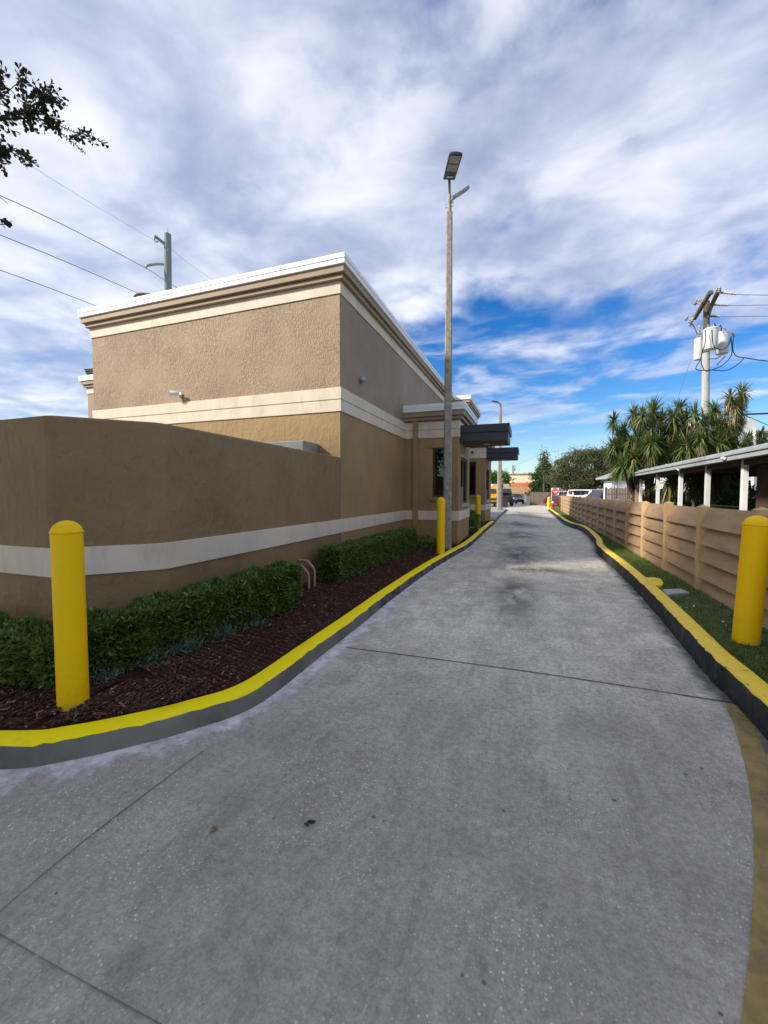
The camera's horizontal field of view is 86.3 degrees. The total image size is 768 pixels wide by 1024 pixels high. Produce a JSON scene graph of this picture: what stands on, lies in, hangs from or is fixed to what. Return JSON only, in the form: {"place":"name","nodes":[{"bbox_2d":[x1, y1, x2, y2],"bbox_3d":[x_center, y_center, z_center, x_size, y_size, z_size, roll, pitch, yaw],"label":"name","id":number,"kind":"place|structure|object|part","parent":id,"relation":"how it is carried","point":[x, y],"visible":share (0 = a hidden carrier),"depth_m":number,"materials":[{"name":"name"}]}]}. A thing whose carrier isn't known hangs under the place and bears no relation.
{"place":"outdoors","nodes":[
{"label":"outdoors","id":0,"kind":"place"},
{"bbox_2d":[16,678,32,690],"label":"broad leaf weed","id":1,"kind":"object","parent":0,"point":[24,685],"visible":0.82,"depth_m":2.90,"materials":[{"name":"green plant"}]},
{"bbox_2d":[0,521,489,729],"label":"mulch bed","id":2,"kind":"object","parent":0,"point":[136,673],"visible":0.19,"depth_m":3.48,"materials":[{"name":"wood"}]},
{"bbox_2d":[0,610,92,689],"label":"hedge","id":3,"kind":"object","parent":2,"relation":"on","point":[27,646],"visible":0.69,"depth_m":2.92,"materials":[{"name":"green plant"}]},
{"bbox_2d":[49,520,89,711],"bbox_3d":[-2.067,0.697,2.696,0.187,1.285,0.184,1,3,20],"label":"bollard","id":4,"kind":"object","parent":2,"relation":"on","point":[67,558],"visible":0.94,"depth_m":2.63,"materials":[{"name":"yellow metal"}]},
{"bbox_2d":[89,662,131,685],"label":"grass tuft","id":5,"kind":"object","parent":2,"relation":"on","point":[107,674],"visible":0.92,"depth_m":3.07,"materials":[{"name":"green plant"}]},
{"bbox_2d":[118,647,179,670],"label":"grass tuft","id":6,"kind":"object","parent":2,"relation":"on","point":[156,657],"visible":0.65,"depth_m":3.35,"materials":[{"name":"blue plant"}]},
{"bbox_2d":[159,633,210,659],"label":"grass tuft","id":7,"kind":"object","parent":2,"relation":"on","point":[185,644],"visible":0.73,"depth_m":3.59,"materials":[{"name":"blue plant"}]},
{"bbox_2d":[86,559,302,676],"bbox_3d":[-1.739,0.933,4.059,0.524,0.634,2.495,2,3,30],"label":"hedge","id":8,"kind":"object","parent":2,"relation":"on","point":[136,628],"visible":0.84,"depth_m":3.72,"materials":[{"name":"green plant"}]},
{"bbox_2d":[205,620,243,642],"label":"grass tuft","id":9,"kind":"object","parent":2,"relation":"on","point":[220,631],"visible":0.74,"depth_m":3.96,"materials":[{"name":"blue plant"}]},
{"bbox_2d":[2,545,451,717],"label":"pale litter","id":10,"kind":"object","parent":2,"relation":"on","point":[184,679],"visible":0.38,"depth_m":2.92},
{"bbox_2d":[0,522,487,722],"bbox_3d":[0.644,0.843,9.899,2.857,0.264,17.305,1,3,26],"label":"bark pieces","id":11,"kind":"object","parent":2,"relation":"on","point":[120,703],"visible":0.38,"depth_m":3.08,"materials":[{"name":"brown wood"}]},
{"bbox_2d":[237,614,271,627],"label":"grass tuft","id":12,"kind":"object","parent":2,"relation":"on","point":[251,624],"visible":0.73,"depth_m":4.30,"materials":[{"name":"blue plant"}]},
{"bbox_2d":[298,559,315,588],"bbox_3d":[-1.172,0.948,6.057,0.288,0.477,0.166,1,3,20],"label":"pipe pair","id":13,"kind":"object","parent":2,"relation":"on","point":[307,572],"visible":0.75,"depth_m":6.06},
{"bbox_2d":[316,527,417,582],"bbox_3d":[-0.127,0.740,8.146,0.492,0.649,3.964,1,3,22],"label":"hedge","id":14,"kind":"object","parent":2,"relation":"on","point":[341,561],"visible":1,"depth_m":7.18,"materials":[{"name":"green plant"}]},
{"bbox_2d":[414,534,436,549],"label":"shrub","id":15,"kind":"object","parent":2,"relation":"on","point":[427,540],"visible":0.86,"depth_m":10.12,"materials":[{"name":"green plant"}]},
{"bbox_2d":[437,497,444,553],"bbox_3d":[1.298,0.338,9.359,0.194,1.362,0.194,1,3,20],"label":"bollard","id":16,"kind":"object","parent":2,"relation":"on","point":[440,525],"visible":0.91,"depth_m":9.28,"materials":[{"name":"yellow metal"}]},
{"bbox_2d":[443,151,469,548],"bbox_3d":[1.627,-3.456,9.625,0.612,8.989,0.884,1,3,20],"label":"lamp post","id":17,"kind":"object","parent":2,"relation":"on","point":[453,164],"visible":0.94,"depth_m":9.85,"materials":[{"name":"metal"}]},
{"bbox_2d":[469,510,483,531],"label":"flowering bush","id":18,"kind":"object","parent":2,"relation":"on","point":[474,523],"visible":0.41,"depth_m":13.53,"materials":[{"name":"green plant"}]},
{"bbox_2d":[475,495,480,529],"bbox_3d":[3.260,0.046,14.217,0.188,1.289,0.188,1,3,20],"label":"bollard","id":19,"kind":"object","parent":2,"relation":"on","point":[477,504],"visible":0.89,"depth_m":14.13,"materials":[{"name":"yellow metal"}]},
{"bbox_2d":[0,503,767,1023],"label":"road","id":20,"kind":"structure","parent":0,"point":[480,843],"depth_m":1.80,"materials":[{"name":"concrete"}]},
{"bbox_2d":[0,933,161,1023],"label":"joint","id":21,"kind":"object","parent":20,"relation":"on","point":[101,991],"visible":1,"depth_m":1.24,"materials":[{"name":"grey concrete"}]},
{"bbox_2d":[0,751,202,910],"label":"joint","id":22,"kind":"object","parent":20,"relation":"on","point":[102,826],"visible":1,"depth_m":1.87,"materials":[{"name":"grey concrete"}]},
{"bbox_2d":[0,539,480,793],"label":"paint overspray","id":23,"kind":"object","parent":20,"relation":"on","point":[86,764],"visible":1,"depth_m":2.62,"materials":[{"name":"grey paint"}]},
{"bbox_2d":[0,521,494,768],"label":"kerb","id":24,"kind":"structure","parent":20,"relation":"on","point":[20,749],"depth_m":2.65,"materials":[{"name":"grey paint"}]},
{"bbox_2d":[304,820,315,825],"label":"fallen leaf","id":25,"kind":"object","parent":20,"relation":"on","point":[308,822],"visible":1,"depth_m":1.89,"materials":[{"name":"black plant"}]},
{"bbox_2d":[491,486,496,505],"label":"truck","id":26,"kind":"object","parent":20,"relation":"on","point":[493,494],"visible":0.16,"depth_m":45.65,"materials":[{"name":"yellow paint"}]},
{"bbox_2d":[491,508,506,522],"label":"kerb","id":27,"kind":"structure","parent":20,"relation":"on","point":[497,516],"depth_m":22.41,"materials":[{"name":"concrete"}]},
{"bbox_2d":[491,484,515,505],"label":"box truck","id":28,"kind":"object","parent":20,"relation":"on","point":[507,491],"visible":0.29,"depth_m":49.70,"materials":[{"name":"black paint"}]},
{"bbox_2d":[512,494,523,503],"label":"parked car","id":29,"kind":"object","parent":20,"relation":"on","point":[518,498],"visible":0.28,"depth_m":58.33,"materials":[{"name":"black paint"}]},
{"bbox_2d":[524,495,529,503],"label":"grey bin","id":30,"kind":"object","parent":20,"relation":"on","point":[526,499],"visible":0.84,"depth_m":55.99,"materials":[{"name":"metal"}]},
{"bbox_2d":[346,647,732,702],"bbox_3d":[1.090,1.357,3.521,3.117,0.001,0.056,1,3,20],"label":"joint","id":31,"kind":"object","parent":20,"relation":"on","point":[548,674],"visible":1,"depth_m":3.43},
{"bbox_2d":[530,492,549,505],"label":"board fence","id":32,"kind":"object","parent":20,"relation":"on","point":[536,498],"visible":0.65,"depth_m":52.20,"materials":[{"name":"brown wood"}]},
{"bbox_2d":[522,462,559,497],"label":"leafy tree","id":33,"kind":"object","parent":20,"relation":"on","point":[536,485],"visible":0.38,"depth_m":61.08,"materials":[{"name":"green plant"}]},
{"bbox_2d":[537,445,552,491],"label":"tree","id":34,"kind":"object","parent":20,"relation":"on","point":[544,462],"visible":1,"depth_m":59.61,"materials":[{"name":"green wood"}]},
{"bbox_2d":[551,488,558,501],"bbox_3d":[15.713,-1.284,37.658,0.695,1.868,0.134,1,3,14],"label":"no entry sign","id":35,"kind":"object","parent":20,"relation":"on","point":[554,491],"visible":1,"depth_m":37.66,"materials":[{"name":"metal"}]},
{"bbox_2d":[548,508,767,740],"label":"kerb","id":36,"kind":"structure","parent":20,"relation":"on","point":[742,687],"depth_m":3.64,"materials":[{"name":"black paint"}]},
{"bbox_2d":[547,497,549,508],"bbox_3d":[14.500,-0.781,36.015,0.248,1.100,0.248,1,3,20],"label":"bollard","id":37,"kind":"object","parent":36,"relation":"on","point":[548,503],"visible":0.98,"depth_m":35.92,"materials":[{"name":"yellow metal"}]},
{"bbox_2d":[644,577,663,587],"bbox_3d":[4.075,1.113,6.158,0.226,0.158,0.635,1,3,24],"label":"kerb stub","id":38,"kind":"object","parent":36,"relation":"on","point":[657,582],"visible":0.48,"depth_m":6.11,"materials":[{"name":"concrete"}]},
{"bbox_2d":[726,703,767,1023],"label":"painted stripe","id":39,"kind":"object","parent":20,"relation":"on","point":[755,1011],"visible":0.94,"depth_m":1.64,"materials":[{"name":"yellow paint"}]},
{"bbox_2d":[0,0,767,490],"label":"sky","id":40,"kind":"structure","parent":0,"point":[614,162],"materials":[{"name":"blue"}]},
{"bbox_2d":[488,508,503,519],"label":"island pavement","id":41,"kind":"structure","parent":0,"point":[494,512],"depth_m":25.71,"materials":[{"name":"concrete"}]},
{"bbox_2d":[491,401,501,509],"bbox_3d":[7.884,-3.870,28.702,0.850,7.724,0.361,0,3,-5],"label":"lamp post","id":42,"kind":"object","parent":41,"relation":"on","point":[499,489],"visible":0.78,"depth_m":28.66,"materials":[{"name":"metal"}]},
{"bbox_2d":[502,479,503,509],"bbox_3d":[8.545,-1.256,29.521,0.080,2.238,0.739,1,3,25],"label":"stop sign","id":43,"kind":"object","parent":41,"relation":"on","point":[502,494],"visible":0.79,"depth_m":29.51,"materials":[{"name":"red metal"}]},
{"bbox_2d":[496,496,508,507],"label":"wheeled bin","id":44,"kind":"object","parent":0,"point":[505,501],"visible":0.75,"depth_m":42.00,"materials":[{"name":"plastic"}]},
{"bbox_2d":[596,473,626,500],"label":"house","id":45,"kind":"structure","parent":0,"point":[612,484],"depth_m":32.39,"materials":[{"name":"white paint"}]},
{"bbox_2d":[551,508,767,683],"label":"grass verge","id":46,"kind":"object","parent":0,"point":[714,609],"depth_m":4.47,"materials":[{"name":"plant"}]},
{"bbox_2d":[561,495,767,629],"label":"louvred fence","id":47,"kind":"object","parent":46,"relation":"on","point":[697,547],"visible":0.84,"depth_m":6.49,"materials":[{"name":"beige wood"}]},
{"bbox_2d":[663,589,689,596],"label":"concrete slab","id":48,"kind":"structure","parent":46,"relation":"on","point":[675,592],"depth_m":5.44,"materials":[{"name":"grey concrete"}]},
{"bbox_2d":[641,580,763,639],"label":"pale litter","id":49,"kind":"object","parent":46,"relation":"on","point":[707,606],"visible":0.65,"depth_m":4.80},
{"bbox_2d":[731,515,767,645],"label":"bollard","id":50,"kind":"object","parent":46,"relation":"on","point":[752,574],"visible":0.91,"depth_m":3.63,"materials":[{"name":"yellow metal"}]},
{"label":"ground","id":51,"kind":"structure","parent":0,"visible":0},
{"bbox_2d":[0,60,108,227],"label":"shade tree","id":52,"kind":"object","parent":51,"relation":"on","point":[48,120],"visible":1,"depth_m":3.33,"materials":[{"name":"green plant"}]},
{"bbox_2d":[145,228,171,290],"bbox_3d":[-13.867,-8.558,25.535,1.466,17.838,0.583,-1,3,-21],"label":"utility pole","id":53,"kind":"object","parent":51,"relation":"on","point":[167,263],"visible":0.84,"depth_m":25.16,"materials":[{"name":"grey metal"}]},
{"bbox_2d":[0,270,95,305],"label":"power line","id":54,"kind":"object","parent":53,"relation":"attached to","point":[45,286],"visible":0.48,"depth_m":18.42,"materials":[{"name":"black metal"}]},
{"bbox_2d":[0,235,136,292],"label":"power line","id":55,"kind":"object","parent":53,"relation":"attached to","point":[62,260],"visible":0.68,"depth_m":18.76,"materials":[{"name":"black metal"}]},
{"bbox_2d":[0,195,144,267],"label":"power line","id":56,"kind":"object","parent":53,"relation":"attached to","point":[68,227],"visible":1,"depth_m":18.45,"materials":[{"name":"black metal"}]},
{"bbox_2d":[3,144,149,237],"bbox_3d":[-14.531,-14.857,19.190,1.269,2.869,11.706,0,3,-1],"label":"power line","id":57,"kind":"object","parent":53,"relation":"attached to","point":[78,195],"visible":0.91,"depth_m":20.23,"materials":[{"name":"grey metal"}]},
{"bbox_2d":[0,415,339,624],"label":"screen wall","id":58,"kind":"structure","parent":51,"relation":"on","point":[149,507],"depth_m":3.82,"materials":[{"name":"brown paint"}]},
{"bbox_2d":[77,252,518,543],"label":"restaurant building","id":59,"kind":"structure","parent":51,"relation":"on","point":[295,351],"depth_m":8.52,"materials":[{"name":"brown paint"}]},
{"bbox_2d":[84,368,92,374],"bbox_3d":[-10.827,-5.056,15.128,0.401,0.453,0.175,1,3,11],"label":"flood light","id":60,"kind":"object","parent":59,"relation":"attached to","point":[89,371],"visible":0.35,"depth_m":15.08,"materials":[{"name":"metal"}]},
{"bbox_2d":[133,293,149,297],"bbox_3d":[-8.145,-6.053,14.241,0.909,2.844,0.909,1,3,20],"label":"roof ventilator","id":61,"kind":"object","parent":59,"relation":"on","point":[138,294],"visible":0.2,"depth_m":13.78,"materials":[{"name":"metal"}]},
{"bbox_2d":[169,390,182,397],"bbox_3d":[-4.354,-2.468,8.556,0.192,0.132,0.222,1,3,20],"label":"wall lamp","id":62,"kind":"object","parent":59,"relation":"attached to","point":[175,393],"visible":1,"depth_m":8.50,"materials":[{"name":"metal"}]},
{"bbox_2d":[263,441,317,452],"bbox_3d":[-1.888,-0.042,7.605,1.230,2.436,0.540,1,3,20],"label":"duct box","id":63,"kind":"object","parent":59,"relation":"attached to","point":[306,446],"visible":0.2,"depth_m":7.21,"materials":[{"name":"metal"}]},
{"bbox_2d":[359,376,365,382],"bbox_3d":[-0.437,-2.663,8.251,0.147,0.138,0.149,1,3,20],"label":"wall lamp","id":64,"kind":"object","parent":59,"relation":"attached to","point":[362,379],"visible":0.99,"depth_m":8.20,"materials":[{"name":"metal"}]},
{"bbox_2d":[430,445,443,500],"bbox_3d":[1.526,-1.044,10.991,0.570,1.470,0.145,1,3,20],"label":"window","id":65,"kind":"structure","parent":59,"relation":"in","point":[438,451],"depth_m":11.04,"materials":[{"name":"black glass"}]},
{"bbox_2d":[460,454,468,506],"bbox_3d":[2.281,-0.879,11.784,0.145,1.430,1.380,1,3,20],"label":"window","id":66,"kind":"structure","parent":59,"relation":"in","point":[463,462],"depth_m":12.01,"materials":[{"name":"black glass"}]},
{"bbox_2d":[469,460,476,496],"bbox_3d":[3.759,-1.406,17.437,0.430,1.570,0.145,1,3,20],"label":"window","id":67,"kind":"structure","parent":59,"relation":"in","point":[472,463],"depth_m":17.46,"materials":[{"name":"black glass"}]},
{"bbox_2d":[486,467,489,501],"bbox_3d":[4.607,-1.214,18.282,0.145,1.510,1.520,1,3,20],"label":"window","id":68,"kind":"structure","parent":59,"relation":"in","point":[487,471],"depth_m":18.53,"materials":[{"name":"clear glass"}]},
{"bbox_2d":[491,469,516,486],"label":"leafy tree","id":69,"kind":"object","parent":51,"relation":"on","point":[506,477],"visible":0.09,"depth_m":56.43,"materials":[{"name":"green plant"}]},
{"bbox_2d":[509,472,533,502],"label":"shop building","id":70,"kind":"structure","parent":51,"relation":"on","point":[519,486],"depth_m":65.66,"materials":[{"name":"paint"}]},
{"bbox_2d":[642,418,767,492],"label":"apartment building","id":71,"kind":"structure","parent":51,"relation":"on","point":[751,424],"depth_m":94.22,"materials":[{"name":"white paint"}]},
{"label":"yard ground","id":72,"kind":"structure","parent":0,"visible":0},
{"bbox_2d":[543,494,566,505],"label":"parked car","id":73,"kind":"object","parent":72,"relation":"on","point":[555,499],"visible":0.27,"depth_m":47.01,"materials":[{"name":"red paint"}]},
{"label":"window","id":74,"kind":"part","parent":73,"relation":"part of","materials":[{"name":"grey glass"}]},
{"bbox_2d":[566,490,583,497],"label":"parked car","id":75,"kind":"object","parent":72,"relation":"on","point":[575,493],"visible":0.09,"depth_m":43.32,"materials":[{"name":"white paint"}]},
{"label":"window","id":76,"kind":"part","parent":75,"relation":"part of","materials":[{"name":"black glass"}]},
{"bbox_2d":[585,490,603,498],"bbox_3d":[19.516,-1.056,36.989,4.510,1.808,1.810,-1,3,-15],"label":"parked car","id":77,"kind":"object","parent":72,"relation":"on","point":[595,494],"visible":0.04,"depth_m":36.72,"materials":[{"name":"grey paint"}]},
{"bbox_3d":[20.029,-1.598,37.102,2.932,0.684,1.591,-1,3,-15],"label":"window","id":78,"kind":"part","parent":77,"relation":"part of","materials":[{"name":"grey glass"}]},
{"bbox_2d":[539,435,663,490],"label":"spreading tree","id":79,"kind":"object","parent":72,"relation":"on","point":[564,476],"visible":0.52,"depth_m":51.73,"materials":[{"name":"green plant"}]},
{"bbox_2d":[605,486,632,500],"bbox_3d":[14.431,-0.589,25.033,0.127,1.950,3.068,0,3,-4],"label":"picket fence","id":80,"kind":"object","parent":72,"relation":"on","point":[617,493],"visible":0.24,"depth_m":25.18,"materials":[{"name":"brown wood"}]},
{"bbox_2d":[602,402,643,501],"bbox_3d":[12.770,-2.674,21.622,3.156,6.703,2.459,-1,3,-24],"label":"yucca","id":81,"kind":"object","parent":72,"relation":"on","point":[623,438],"visible":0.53,"depth_m":21.52,"materials":[{"name":"green plant"}]},
{"bbox_2d":[607,393,671,502],"bbox_3d":[13.117,-2.580,20.126,4.146,6.592,2.763,-1,3,-19],"label":"yucca","id":82,"kind":"object","parent":72,"relation":"on","point":[650,448],"visible":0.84,"depth_m":19.82,"materials":[{"name":"green plant"}]},
{"bbox_2d":[635,489,661,501],"bbox_3d":[13.600,-0.328,21.019,0.058,1.793,1.319,-2,3,-41],"label":"privacy fence","id":83,"kind":"object","parent":72,"relation":"on","point":[637,496],"visible":0.11,"depth_m":21.28,"materials":[{"name":"wood"}]},
{"bbox_2d":[651,492,665,503],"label":"garden shrub","id":84,"kind":"object","parent":72,"relation":"on","point":[654,499],"visible":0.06,"depth_m":20.42,"materials":[{"name":"green plant"}]},
{"bbox_2d":[650,460,687,504],"bbox_3d":[12.275,-0.705,17.622,2.014,3.083,1.926,1,3,20],"label":"yucca","id":85,"kind":"object","parent":72,"relation":"on","point":[670,490],"visible":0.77,"depth_m":17.47,"materials":[{"name":"green plant"}]},
{"bbox_2d":[655,397,694,486],"bbox_3d":[14.501,-2.460,19.887,3.632,6.370,2.459,-1,3,-26],"label":"yucca","id":86,"kind":"object","parent":72,"relation":"on","point":[677,416],"visible":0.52,"depth_m":19.52,"materials":[{"name":"green plant"}]},
{"bbox_2d":[660,488,698,506],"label":"garden shrub","id":87,"kind":"object","parent":72,"relation":"on","point":[676,501],"visible":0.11,"depth_m":19.19,"materials":[{"name":"green plant"}]},
{"bbox_2d":[675,475,703,506],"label":"yucca","id":88,"kind":"object","parent":72,"relation":"on","point":[689,482],"visible":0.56,"depth_m":16.95,"materials":[{"name":"green plant"}]},
{"bbox_2d":[683,489,702,506],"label":"garden shrub","id":89,"kind":"object","parent":72,"relation":"on","point":[686,501],"visible":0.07,"depth_m":18.86,"materials":[{"name":"green plant"}]},
{"bbox_2d":[628,443,767,510],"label":"patio house","id":90,"kind":"structure","parent":72,"relation":"on","point":[745,463],"depth_m":11.80,"materials":[{"name":"white paint"}]},
{"bbox_2d":[666,399,743,490],"bbox_3d":[14.893,-2.327,18.857,3.543,6.212,2.677,1,3,20],"label":"yucca","id":91,"kind":"object","parent":72,"relation":"on","point":[705,443],"visible":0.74,"depth_m":18.60,"materials":[{"name":"green plant"}]},
{"bbox_2d":[687,473,731,500],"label":"yucca","id":92,"kind":"object","parent":72,"relation":"on","point":[702,482],"visible":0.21,"depth_m":16.25,"materials":[{"name":"green plant"}]},
{"bbox_2d":[685,286,744,502],"bbox_3d":[17.428,-5.474,22.339,4.540,12.164,2.314,-2,3,-37],"label":"utility pole","id":93,"kind":"object","parent":72,"relation":"on","point":[715,338],"visible":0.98,"depth_m":22.42,"materials":[{"name":"grey wood"}]},
{"bbox_2d":[718,291,745,294],"bbox_3d":[21.088,-11.560,21.723,9.817,1.526,0.229,-1,3,-20],"label":"power line","id":94,"kind":"object","parent":93,"relation":"attached to","point":[729,293],"visible":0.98,"depth_m":20.30,"materials":[{"name":"black metal"}]},
{"bbox_2d":[707,315,759,317],"bbox_3d":[22.223,-11.205,23.366,9.418,1.084,0.175,-1,3,-13],"label":"power line","id":95,"kind":"object","parent":93,"relation":"attached to","point":[714,316],"visible":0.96,"depth_m":22.47,"materials":[{"name":"black metal"}]},
{"bbox_2d":[714,303,753,306],"bbox_3d":[21.502,-11.379,22.378,8.663,1.086,0.336,-1,3,-13],"label":"power line","id":96,"kind":"object","parent":93,"relation":"attached to","point":[715,304],"visible":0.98,"depth_m":21.51,"materials":[{"name":"black metal"}]},
{"bbox_2d":[722,413,767,415],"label":"power line","id":97,"kind":"object","parent":93,"relation":"attached to","point":[753,413],"visible":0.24,"depth_m":22.11,"materials":[{"name":"black metal"}]},
{"bbox_2d":[692,473,740,504],"bbox_3d":[13.149,-0.707,16.149,2.108,3.204,2.190,1,3,20],"label":"yucca","id":98,"kind":"object","parent":72,"relation":"on","point":[717,488],"visible":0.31,"depth_m":15.95,"materials":[{"name":"green plant"}]},
{"bbox_2d":[698,492,737,505],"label":"garden shrub","id":99,"kind":"object","parent":72,"relation":"on","point":[701,501],"depth_m":17.61,"materials":[{"name":"green plant"}]},
{"bbox_2d":[699,504,739,509],"bbox_3d":[11.127,0.336,13.627,0.030,1.135,3.300,1,3,20],"label":"patio railing","id":100,"kind":"object","parent":72,"relation":"on","point":[722,505],"visible":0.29,"depth_m":13.32,"materials":[{"name":"black metal"}]},
{"bbox_2d":[710,474,730,506],"bbox_3d":[13.061,-0.321,15.986,0.793,2.314,0.508,1,3,20],"label":"thick trunk","id":101,"kind":"object","parent":72,"relation":"on","point":[724,485],"visible":0.38,"depth_m":15.88,"materials":[{"name":"brown plant"}]},
{"bbox_2d":[710,489,755,510],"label":"garden shrub","id":102,"kind":"object","parent":72,"relation":"on","point":[732,500],"visible":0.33,"depth_m":15.40,"materials":[{"name":"green plant"}]},
{"bbox_2d":[713,380,767,493],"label":"yucca","id":103,"kind":"object","parent":72,"relation":"on","point":[734,405],"visible":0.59,"depth_m":18.41,"materials":[{"name":"green plant"}]},
{"bbox_2d":[730,479,756,504],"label":"garden shrub","id":104,"kind":"object","parent":72,"relation":"on","point":[752,491],"visible":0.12,"depth_m":17.48,"materials":[{"name":"green plant"}]}
]}

